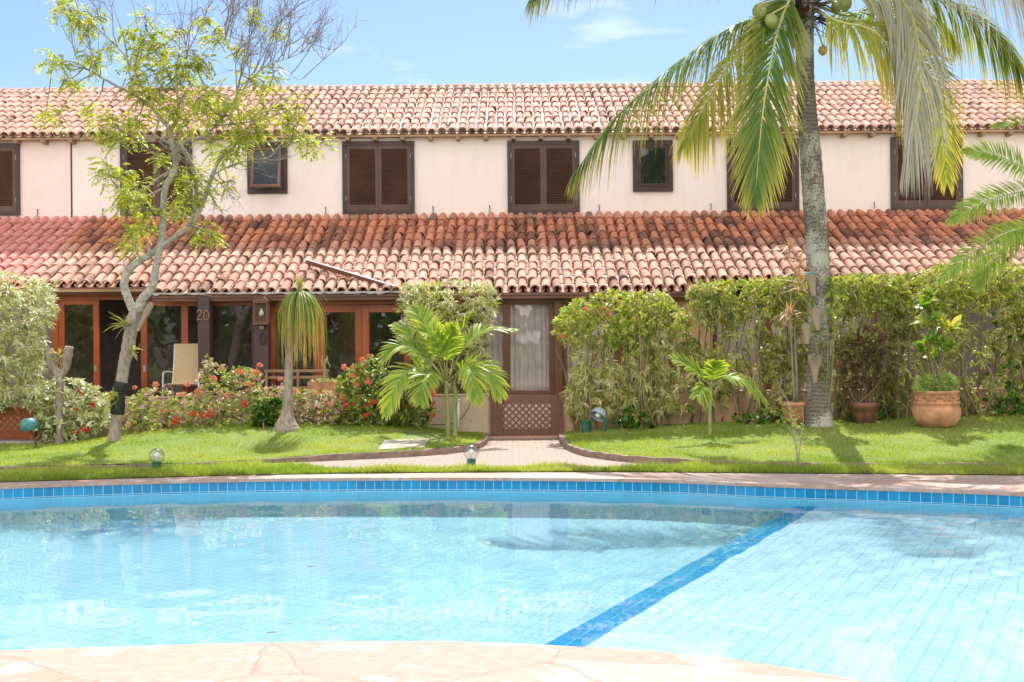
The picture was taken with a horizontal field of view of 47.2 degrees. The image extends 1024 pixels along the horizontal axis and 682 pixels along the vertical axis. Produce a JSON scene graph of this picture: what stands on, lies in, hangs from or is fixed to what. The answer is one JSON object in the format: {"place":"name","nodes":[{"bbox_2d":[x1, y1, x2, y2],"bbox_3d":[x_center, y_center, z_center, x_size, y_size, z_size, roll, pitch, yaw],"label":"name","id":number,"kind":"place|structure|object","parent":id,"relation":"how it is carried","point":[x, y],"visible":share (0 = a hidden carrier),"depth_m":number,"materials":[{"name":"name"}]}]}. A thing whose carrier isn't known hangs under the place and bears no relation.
{"place":"outdoors","nodes":[
{"label":"outdoors","id":0,"kind":"place"},
{"bbox_2d":[0,420,483,466],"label":"lawn","id":1,"kind":"structure","parent":0,"point":[415,434],"depth_m":19.30,"materials":[{"name":"green plant"}]},
{"bbox_2d":[0,439,43,443],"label":"doorstep","id":2,"kind":"object","parent":1,"relation":"on","point":[17,441],"visible":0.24,"depth_m":21.38,"materials":[{"name":"stone"}]},
{"bbox_2d":[0,407,36,439],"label":"lattice gate","id":3,"kind":"structure","parent":2,"relation":"on","point":[12,412],"depth_m":21.60,"materials":[{"name":"red wood"}]},
{"bbox_2d":[19,418,38,447],"bbox_3d":[-8.283,1.615,20.128,0.310,0.597,0.310,0,0,0],"label":"mushroom lamp","id":4,"kind":"object","parent":1,"relation":"on","point":[28,424],"visible":0.94,"depth_m":20.03,"materials":[{"name":"teal metal"}]},
{"bbox_2d":[0,376,110,443],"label":"hibiscus bush","id":5,"kind":"object","parent":1,"relation":"on","point":[46,427],"visible":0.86,"depth_m":21.16,"materials":[{"name":"green plant"}]},
{"bbox_2d":[44,346,72,443],"bbox_3d":[-8.133,0.997,21.076,0.511,1.827,0.212,0,0,0],"label":"tree stump","id":6,"kind":"object","parent":1,"relation":"on","point":[63,370],"visible":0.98,"depth_m":21.01,"materials":[{"name":"grey wood"}]},
{"bbox_2d":[42,348,64,368],"bbox_3d":[-8.126,0.298,20.999,0.515,0.417,0.341,0,0,0],"label":"orchid","id":7,"kind":"object","parent":6,"relation":"attached to","point":[59,355],"visible":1,"depth_m":20.98,"materials":[{"name":"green plant"}]},
{"bbox_2d":[121,354,268,433],"bbox_3d":[-5.812,0.999,21.207,2.993,1.554,1.198,0,0,0],"label":"flowering bush","id":8,"kind":"object","parent":1,"relation":"on","point":[208,414],"visible":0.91,"depth_m":21.01,"materials":[{"name":"green plant"}]},
{"bbox_2d":[29,0,368,441],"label":"tree","id":9,"kind":"object","parent":1,"relation":"on","point":[136,308],"visible":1,"depth_m":19.88,"materials":[{"name":"green plant"}]},
{"bbox_2d":[102,389,118,415],"bbox_3d":[-6.763,1.025,19.762,0.282,0.532,0.674,0,0,-20],"label":"orchid","id":10,"kind":"object","parent":9,"relation":"attached to","point":[113,395],"visible":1,"depth_m":19.75,"materials":[{"name":"green plant"}]},
{"bbox_2d":[105,312,135,338],"bbox_3d":[-6.609,-0.284,19.761,0.474,0.490,0.506,0,0,-28],"label":"orchid","id":11,"kind":"object","parent":9,"relation":"attached to","point":[123,323],"visible":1,"depth_m":19.75,"materials":[{"name":"green plant"}]},
{"bbox_2d":[121,342,142,359],"bbox_3d":[-6.366,0.173,19.744,0.359,0.330,0.269,0,0,18],"label":"orchid","id":12,"kind":"object","parent":9,"relation":"attached to","point":[133,348],"visible":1,"depth_m":19.75,"materials":[{"name":"green plant"}]},
{"bbox_2d":[136,302,154,330],"bbox_3d":[-6.189,-0.411,19.781,0.328,0.496,0.052,0,0,0],"label":"palm bark planter","id":13,"kind":"object","parent":9,"relation":"attached to","point":[148,309],"visible":1,"depth_m":19.76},
{"bbox_2d":[247,394,282,428],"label":"green shrub","id":14,"kind":"object","parent":1,"relation":"on","point":[259,417],"visible":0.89,"depth_m":20.64,"materials":[{"name":"green plant"}]},
{"bbox_2d":[272,274,331,431],"bbox_3d":[-3.651,0.191,20.353,0.956,2.797,0.980,0,0,-41],"label":"ponytail palm","id":15,"kind":"object","parent":1,"relation":"on","point":[300,307],"visible":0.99,"depth_m":20.18,"materials":[{"name":"green plant"}]},
{"bbox_2d":[261,377,345,425],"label":"flowering bush","id":16,"kind":"object","parent":1,"relation":"on","point":[303,403],"visible":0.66,"depth_m":21.03,"materials":[{"name":"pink plant"}]},
{"bbox_2d":[333,354,436,427],"bbox_3d":[-2.305,0.959,21.237,1.984,1.476,1.236,0,0,0],"label":"flowering bush","id":17,"kind":"object","parent":1,"relation":"on","point":[353,400],"visible":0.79,"depth_m":20.97,"materials":[{"name":"green plant"}]},
{"bbox_2d":[379,438,429,450],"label":"stone slab","id":18,"kind":"structure","parent":1,"relation":"on","point":[391,442],"depth_m":19.14,"materials":[{"name":"grey stone"}]},
{"bbox_2d":[377,302,518,435],"bbox_3d":[-1.109,0.509,20.704,2.497,2.444,2.101,0,0,0],"label":"palm","id":19,"kind":"object","parent":1,"relation":"on","point":[437,339],"visible":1,"depth_m":20.43,"materials":[{"name":"green plant"}]},
{"bbox_2d":[432,405,469,424],"bbox_3d":[-1.178,1.338,21.832,0.864,0.451,0.016,0,0,0],"label":"cable","id":20,"kind":"object","parent":1,"relation":"on","point":[452,423],"visible":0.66,"depth_m":21.83,"materials":[{"name":"metal"}]},
{"bbox_2d":[457,399,459,430],"bbox_3d":[-0.998,1.397,21.762,0.062,0.657,0.066,0,0,0],"label":"water pipe","id":21,"kind":"object","parent":1,"relation":"on","point":[458,421],"visible":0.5,"depth_m":21.74,"materials":[{"name":"plastic"}]},
{"bbox_2d":[4,438,993,481],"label":"brick path","id":22,"kind":"structure","parent":0,"point":[513,451],"depth_m":18.14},
{"bbox_2d":[464,445,478,465],"bbox_3d":[-0.587,1.690,16.953,0.223,0.374,0.223,0,0,0],"label":"globe lamp","id":23,"kind":"object","parent":22,"relation":"on","point":[471,460],"visible":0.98,"depth_m":16.92,"materials":[{"name":"white glass"}]},
{"bbox_2d":[489,435,557,437],"bbox_3d":[0.220,1.803,21.967,1.392,0.064,0.269,0,0,0],"label":"doorstep","id":24,"kind":"object","parent":22,"relation":"on","point":[523,436],"visible":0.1,"depth_m":21.83,"materials":[{"name":"stone"}]},
{"bbox_2d":[490,393,563,435],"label":"lattice gate","id":25,"kind":"structure","parent":24,"relation":"on","point":[498,425],"depth_m":21.88,"materials":[{"name":"brown wood"}]},
{"bbox_2d":[0,79,1023,431],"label":"terraced house","id":26,"kind":"structure","parent":0,"point":[428,183],"depth_m":27.61,"materials":[{"name":"paint"}]},
{"bbox_2d":[0,143,20,215],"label":"window","id":27,"kind":"structure","parent":26,"relation":"in","point":[10,197],"depth_m":27.62,"materials":[{"name":"brown wood"}]},
{"bbox_2d":[58,300,100,396],"bbox_3d":[-8.902,0.280,24.150,0.833,2.248,0.068,0,0,0],"label":"sliding door","id":28,"kind":"structure","parent":26,"relation":"in","point":[61,303],"depth_m":24.13,"materials":[{"name":"red wood"}]},
{"bbox_2d":[141,300,155,395],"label":"sliding door","id":29,"kind":"structure","parent":26,"relation":"in","point":[144,329],"depth_m":24.20,"materials":[{"name":"red wood"}]},
{"bbox_2d":[120,142,192,215],"bbox_3d":[-8.378,-3.817,27.633,1.698,1.723,0.070,0,0,0],"label":"window","id":30,"kind":"structure","parent":26,"relation":"in","point":[136,160],"depth_m":27.62,"materials":[{"name":"brown wood"}]},
{"bbox_2d":[162,344,202,395],"bbox_3d":[-6.510,0.672,23.434,0.737,1.238,0.848,0,0,0],"label":"patio chair","id":31,"kind":"object","parent":26,"relation":"on","point":[185,363],"visible":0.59,"depth_m":23.71,"materials":[{"name":"fabric"}]},
{"bbox_2d":[252,297,269,324],"bbox_3d":[-4.965,-0.602,23.240,0.304,0.550,0.219,0,0,0],"label":"wall lantern","id":32,"kind":"object","parent":26,"relation":"attached to","point":[261,311],"depth_m":23.33,"materials":[{"name":"brown wood"}]},
{"bbox_2d":[259,325,265,344],"bbox_3d":[-4.970,-0.125,23.295,0.134,0.406,0.103,0,0,0],"label":"hanging ornament","id":33,"kind":"object","parent":32,"relation":"hanging from","point":[261,327],"visible":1,"depth_m":23.32,"materials":[{"name":"beige wood"}]},
{"bbox_2d":[247,142,287,193],"bbox_3d":[-5.763,-4.075,27.506,0.943,1.207,0.324,0,0,0],"label":"window","id":34,"kind":"structure","parent":26,"relation":"in","point":[260,185],"depth_m":27.58,"materials":[{"name":"brown wood"}]},
{"bbox_2d":[270,305,317,393],"bbox_3d":[-4.418,0.325,23.897,1.074,2.126,0.059,0,0,0],"label":"sliding door","id":35,"kind":"structure","parent":26,"relation":"in","point":[273,308],"depth_m":23.87,"materials":[{"name":"red wood"}]},
{"bbox_2d":[260,369,329,394],"bbox_3d":[-4.266,0.914,23.037,1.293,0.702,0.562,0,0,0],"label":"wooden bench","id":36,"kind":"object","parent":26,"relation":"on","point":[267,377],"visible":0.41,"depth_m":23.28,"materials":[{"name":"beige wood"}]},
{"bbox_2d":[318,305,361,392],"bbox_3d":[-3.489,0.325,23.850,0.899,2.122,0.058,0,0,0],"label":"sliding door","id":37,"kind":"structure","parent":26,"relation":"in","point":[357,309],"depth_m":23.82,"materials":[{"name":"red wood"}]},
{"bbox_2d":[306,259,397,290],"bbox_3d":[-3.277,-1.347,23.891,2.233,0.729,0.087,0,0,26],"label":"wooden board","id":38,"kind":"object","parent":26,"relation":"on","point":[341,271],"visible":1,"depth_m":23.90,"materials":[{"name":"white wood"}]},
{"bbox_2d":[342,141,414,213],"bbox_3d":[-3.145,-3.849,27.633,1.698,1.711,0.070,0,0,0],"label":"window","id":39,"kind":"structure","parent":26,"relation":"in","point":[361,160],"depth_m":27.62,"materials":[{"name":"brown wood"}]},
{"bbox_2d":[362,305,410,393],"bbox_3d":[-2.540,0.324,23.780,0.982,2.116,0.058,0,0,0],"label":"sliding door","id":40,"kind":"structure","parent":26,"relation":"in","point":[366,309],"depth_m":23.75,"materials":[{"name":"red wood"}]},
{"bbox_2d":[396,278,501,393],"bbox_3d":[-1.226,-0.039,22.529,2.170,2.399,1.132,0,0,0],"label":"clipped hedge","id":41,"kind":"object","parent":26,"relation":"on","point":[481,343],"visible":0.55,"depth_m":22.35,"materials":[{"name":"green plant"}]},
{"bbox_2d":[503,303,554,394],"bbox_3d":[0.353,0.146,23.850,1.072,1.895,0.058,0,0,0],"label":"sliding door","id":42,"kind":"structure","parent":26,"relation":"in","point":[506,306],"depth_m":23.82,"materials":[{"name":"brown wood"}]},
{"bbox_2d":[507,140,579,213],"bbox_3d":[0.741,-3.861,27.633,1.698,1.711,0.070,0,0,0],"label":"window","id":43,"kind":"structure","parent":26,"relation":"in","point":[525,159],"depth_m":27.62,"materials":[{"name":"brown wood"}]},
{"bbox_2d":[632,140,672,191],"bbox_3d":[3.317,-4.125,27.633,0.943,1.207,0.071,0,0,0],"label":"window","id":44,"kind":"structure","parent":26,"relation":"in","point":[654,171],"depth_m":27.61,"materials":[{"name":"brown wood"}]},
{"bbox_2d":[712,298,767,389],"bbox_3d":[4.713,0.121,24.248,1.145,2.004,0.058,0,0,0],"label":"sliding door","id":45,"kind":"structure","parent":26,"relation":"in","point":[714,337],"depth_m":24.22,"materials":[{"name":"brown wood"}]},
{"bbox_2d":[726,138,799,211],"bbox_3d":[5.910,-3.911,27.633,1.698,1.711,0.070,0,0,0],"label":"window","id":46,"kind":"structure","parent":26,"relation":"in","point":[790,200],"depth_m":27.62,"materials":[{"name":"brown wood"}]},
{"bbox_2d":[768,298,796,389],"bbox_3d":[5.863,0.121,24.248,1.156,2.004,0.058,0,0,0],"label":"sliding door","id":47,"kind":"structure","parent":26,"relation":"in","point":[769,326],"depth_m":24.22,"materials":[{"name":"brown wood"}]},
{"bbox_2d":[848,299,879,373],"bbox_3d":[7.019,0.121,24.248,1.156,2.004,0.058,0,0,0],"label":"sliding door","id":48,"kind":"structure","parent":26,"relation":"in","point":[876,318],"depth_m":24.22,"materials":[{"name":"brown wood"}]},
{"bbox_2d":[890,137,963,209],"bbox_3d":[9.771,-3.949,27.633,1.698,1.711,0.070,0,0,0],"label":"window","id":49,"kind":"structure","parent":26,"relation":"in","point":[936,199],"depth_m":27.62,"materials":[{"name":"brown wood"}]},
{"bbox_2d":[0,491,1023,681],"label":"water","id":50,"kind":"structure","parent":0,"point":[870,591],"depth_m":9.98,"materials":[{"name":"blue liquid"}]},
{"bbox_2d":[0,454,1023,481],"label":"lawn","id":51,"kind":"structure","parent":0,"point":[475,471],"depth_m":16.12,"materials":[{"name":"green plant"}]},
{"bbox_2d":[149,448,164,468],"bbox_3d":[-5.112,1.728,16.883,0.222,0.373,0.222,0,0,0],"label":"globe lamp","id":52,"kind":"object","parent":51,"relation":"on","point":[156,457],"visible":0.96,"depth_m":16.85,"materials":[{"name":"white glass"}]},
{"bbox_2d":[0,0,1023,87],"label":"sky","id":53,"kind":"structure","parent":0,"point":[405,42],"materials":[{"name":"blue"}]},
{"bbox_2d":[1,444,1023,481],"bbox_3d":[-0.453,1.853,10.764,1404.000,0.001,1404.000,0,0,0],"label":"ground","id":54,"kind":"structure","parent":0,"point":[452,472],"depth_m":16.34,"materials":[{"name":"green plant"}]},
{"bbox_2d":[0,433,488,469],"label":"kerb","id":55,"kind":"structure","parent":54,"relation":"on","point":[483,442],"depth_m":18.14,"materials":[{"name":"stone"}]},
{"bbox_2d":[36,393,488,440],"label":"garden wall","id":56,"kind":"structure","parent":54,"relation":"on","point":[475,419],"depth_m":21.90,"materials":[{"name":"paint"}]},
{"bbox_2d":[307,381,341,394],"bbox_3d":[-3.487,0.881,21.938,0.617,0.249,0.351,0,0,0],"label":"planter box","id":57,"kind":"object","parent":56,"relation":"on","point":[322,386],"visible":0.47,"depth_m":21.76,"materials":[{"name":"ceramic"}]},
{"bbox_2d":[311,356,336,382],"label":"desert rose","id":58,"kind":"object","parent":57,"relation":"in","point":[324,379],"visible":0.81,"depth_m":21.92,"materials":[{"name":"green plant"}]},
{"bbox_2d":[0,472,1023,681],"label":"pool coping","id":59,"kind":"object","parent":54,"relation":"on","point":[383,661],"visible":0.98,"depth_m":6.75,"materials":[{"name":"beige stone"}]},
{"bbox_2d":[558,432,1023,465],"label":"kerb","id":60,"kind":"structure","parent":54,"relation":"on","point":[591,453],"depth_m":17.19,"materials":[{"name":"stone"}]},
{"bbox_2d":[564,388,1022,431],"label":"garden wall","id":61,"kind":"structure","parent":54,"relation":"on","point":[719,413],"depth_m":21.90,"materials":[{"name":"beige paint"}]},
{"bbox_2d":[563,413,1023,462],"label":"lawn","id":62,"kind":"structure","parent":0,"point":[844,452],"depth_m":18.91,"materials":[{"name":"green plant"}]},
{"bbox_2d":[581,420,590,432],"bbox_3d":[1.337,1.573,21.165,0.173,0.299,0.171,0,0,0],"label":"lamp post","id":63,"kind":"object","parent":62,"relation":"on","point":[585,425],"visible":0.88,"depth_m":21.10,"materials":[{"name":"green metal"}]},
{"bbox_2d":[590,407,607,431],"bbox_3d":[1.545,1.443,20.920,0.287,0.534,0.277,0,0,32],"label":"hooded lamp","id":64,"kind":"object","parent":62,"relation":"on","point":[598,414],"visible":0.96,"depth_m":20.89,"materials":[{"name":"green metal"}]},
{"bbox_2d":[550,288,692,430],"bbox_3d":[2.028,0.366,21.648,2.695,2.710,1.373,0,0,0],"label":"clipped hedge","id":65,"kind":"object","parent":62,"relation":"on","point":[631,331],"visible":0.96,"depth_m":21.41,"materials":[{"name":"green plant"}]},
{"bbox_2d":[610,404,655,429],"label":"ground creeper","id":66,"kind":"object","parent":62,"relation":"on","point":[634,420],"visible":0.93,"depth_m":21.05,"materials":[{"name":"green plant"}]},
{"bbox_2d":[668,352,770,434],"bbox_3d":[3.433,0.906,19.557,1.615,1.505,0.710,0,0,-16],"label":"palm","id":67,"kind":"object","parent":62,"relation":"on","point":[718,368],"visible":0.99,"depth_m":19.51,"materials":[{"name":"green plant"}]},
{"bbox_2d":[679,274,807,423],"bbox_3d":[4.482,0.136,21.704,3.018,2.895,1.243,0,0,0],"label":"clipped hedge","id":68,"kind":"object","parent":62,"relation":"on","point":[709,298],"visible":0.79,"depth_m":21.49,"materials":[{"name":"green plant"}]},
{"bbox_2d":[731,403,783,424],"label":"ground creeper","id":69,"kind":"object","parent":62,"relation":"on","point":[752,416],"visible":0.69,"depth_m":21.07,"materials":[{"name":"green plant"}]},
{"bbox_2d":[521,0,1023,426],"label":"coconut palm","id":70,"kind":"object","parent":62,"relation":"on","point":[910,36],"visible":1,"depth_m":19.86,"materials":[{"name":"green plant"}]},
{"bbox_2d":[801,323,809,343],"bbox_3d":[5.090,-0.131,20.307,0.151,0.372,0.052,0,0,0],"label":"palm bark planter","id":71,"kind":"object","parent":70,"relation":"attached to","point":[805,327],"visible":1,"depth_m":20.29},
{"bbox_2d":[805,274,815,295],"bbox_3d":[5.179,-0.972,20.307,0.189,0.391,0.052,0,0,0],"label":"palm bark planter","id":72,"kind":"object","parent":70,"relation":"attached to","point":[811,280],"visible":1,"depth_m":20.29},
{"bbox_2d":[808,354,821,382],"bbox_3d":[5.252,0.475,20.307,0.240,0.511,0.052,0,0,0],"label":"palm bark planter","id":73,"kind":"object","parent":70,"relation":"attached to","point":[814,368],"visible":1,"depth_m":20.29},
{"bbox_2d":[810,349,825,368],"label":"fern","id":74,"kind":"object","parent":73,"relation":"in","point":[817,358],"visible":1,"depth_m":20.25,"materials":[{"name":"green plant"}]},
{"bbox_2d":[808,307,822,329],"bbox_3d":[5.258,-0.389,20.307,0.240,0.410,0.052,0,0,0],"label":"palm bark planter","id":75,"kind":"object","parent":70,"relation":"attached to","point":[815,314],"visible":1,"depth_m":20.29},
{"bbox_2d":[829,339,833,355],"bbox_3d":[5.557,0.115,20.424,0.103,0.290,0.052,0,0,0],"label":"palm bark planter","id":76,"kind":"object","parent":70,"relation":"attached to","point":[831,341],"visible":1,"depth_m":20.40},
{"bbox_2d":[823,276,848,402],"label":"climbing vine","id":77,"kind":"object","parent":70,"relation":"attached to","point":[837,310],"visible":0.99,"depth_m":20.35,"materials":[{"name":"green plant"}]},
{"bbox_2d":[770,392,804,460],"bbox_3d":[4.015,1.248,17.011,0.531,1.034,0.294,0,0,0],"label":"sapling","id":78,"kind":"object","parent":62,"relation":"on","point":[794,436],"visible":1,"depth_m":17.00,"materials":[{"name":"green plant"}]},
{"bbox_2d":[779,401,805,424],"bbox_3d":[5.073,1.288,20.908,0.608,0.409,0.608,0,0,0],"label":"plant pot","id":79,"kind":"object","parent":62,"relation":"on","point":[800,405],"visible":0.49,"depth_m":20.70,"materials":[{"name":"ceramic"}]},
{"bbox_2d":[769,228,809,402],"bbox_3d":[4.962,-0.463,20.724,0.981,3.172,1.025,0,0,0],"label":"dracaena","id":80,"kind":"object","parent":79,"relation":"in","point":[789,313],"visible":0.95,"depth_m":20.89,"materials":[{"name":"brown plant"}]},
{"bbox_2d":[842,410,884,421],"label":"ground creeper","id":81,"kind":"object","parent":62,"relation":"on","point":[880,415],"visible":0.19,"depth_m":21.13,"materials":[{"name":"green plant"}]},
{"bbox_2d":[847,401,880,423],"bbox_3d":[6.236,1.274,20.791,0.567,0.383,0.567,0,0,0],"label":"plant pot","id":82,"kind":"object","parent":62,"relation":"on","point":[864,412],"visible":0.85,"depth_m":20.61,"materials":[{"name":"ceramic"}]},
{"bbox_2d":[837,323,903,402],"bbox_3d":[6.301,0.422,20.774,1.337,1.487,0.876,0,0,0],"label":"dark leaved shrub","id":83,"kind":"object","parent":82,"relation":"on","point":[864,378],"visible":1,"depth_m":20.72,"materials":[{"name":"green plant"}]},
{"bbox_2d":[831,269,915,419],"bbox_3d":[6.633,0.138,21.636,1.942,2.956,1.452,0,0,0],"label":"clipped hedge","id":84,"kind":"object","parent":62,"relation":"on","point":[861,287],"visible":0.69,"depth_m":21.48,"materials":[{"name":"green plant"}]},
{"bbox_2d":[912,389,960,427],"bbox_3d":[7.258,1.161,20.066,0.803,0.634,0.803,0,0,0],"label":"terracotta pot","id":85,"kind":"object","parent":62,"relation":"on","point":[934,409],"visible":0.98,"depth_m":19.75,"materials":[{"name":"ceramic"}]},
{"bbox_2d":[910,370,960,394],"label":"asparagus fern","id":86,"kind":"object","parent":85,"relation":"in","point":[950,380],"visible":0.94,"depth_m":19.91,"materials":[{"name":"green plant"}]},
{"bbox_2d":[909,285,965,390],"bbox_3d":[7.285,-0.038,20.031,1.071,1.876,0.644,0,0,0],"label":"croton plant","id":87,"kind":"object","parent":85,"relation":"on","point":[941,320],"visible":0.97,"depth_m":20.02,"materials":[{"name":"green plant"}]},
{"bbox_2d":[898,259,1023,418],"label":"clipped hedge","id":88,"kind":"object","parent":62,"relation":"on","point":[950,305],"visible":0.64,"depth_m":21.49,"materials":[{"name":"green plant"}]},
{"bbox_2d":[932,112,1023,295],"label":"feather palm","id":89,"kind":"object","parent":62,"relation":"on","point":[1012,239],"visible":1,"depth_m":18.79,"materials":[{"name":"green plant"}]},
{"bbox_2d":[989,389,1023,415],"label":"ground creeper","id":90,"kind":"object","parent":62,"relation":"on","point":[1007,400],"visible":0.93,"depth_m":21.11,"materials":[{"name":"green plant"}]},
{"label":"pool floor","id":91,"kind":"structure","parent":0,"visible":0},
{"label":"pool wall","id":92,"kind":"structure","parent":91,"relation":"on","visible":0},
{"bbox_2d":[0,481,1023,507],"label":"pool tile band","id":93,"kind":"object","parent":92,"relation":"attached to","point":[825,494],"visible":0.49,"depth_m":15.39,"materials":[{"name":"blue tile"}]},
{"bbox_3d":[-12.521,1.544,21.984,5.354,0.866,0.199,0,0,0],"label":"garden wall","id":94,"kind":"object","parent":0,"visible":0},
{"bbox_2d":[0,269,61,401],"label":"variegated hedge","id":95,"kind":"object","parent":94,"relation":"on","point":[27,374],"visible":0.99,"depth_m":21.08,"materials":[{"name":"green plant"}]}
]}

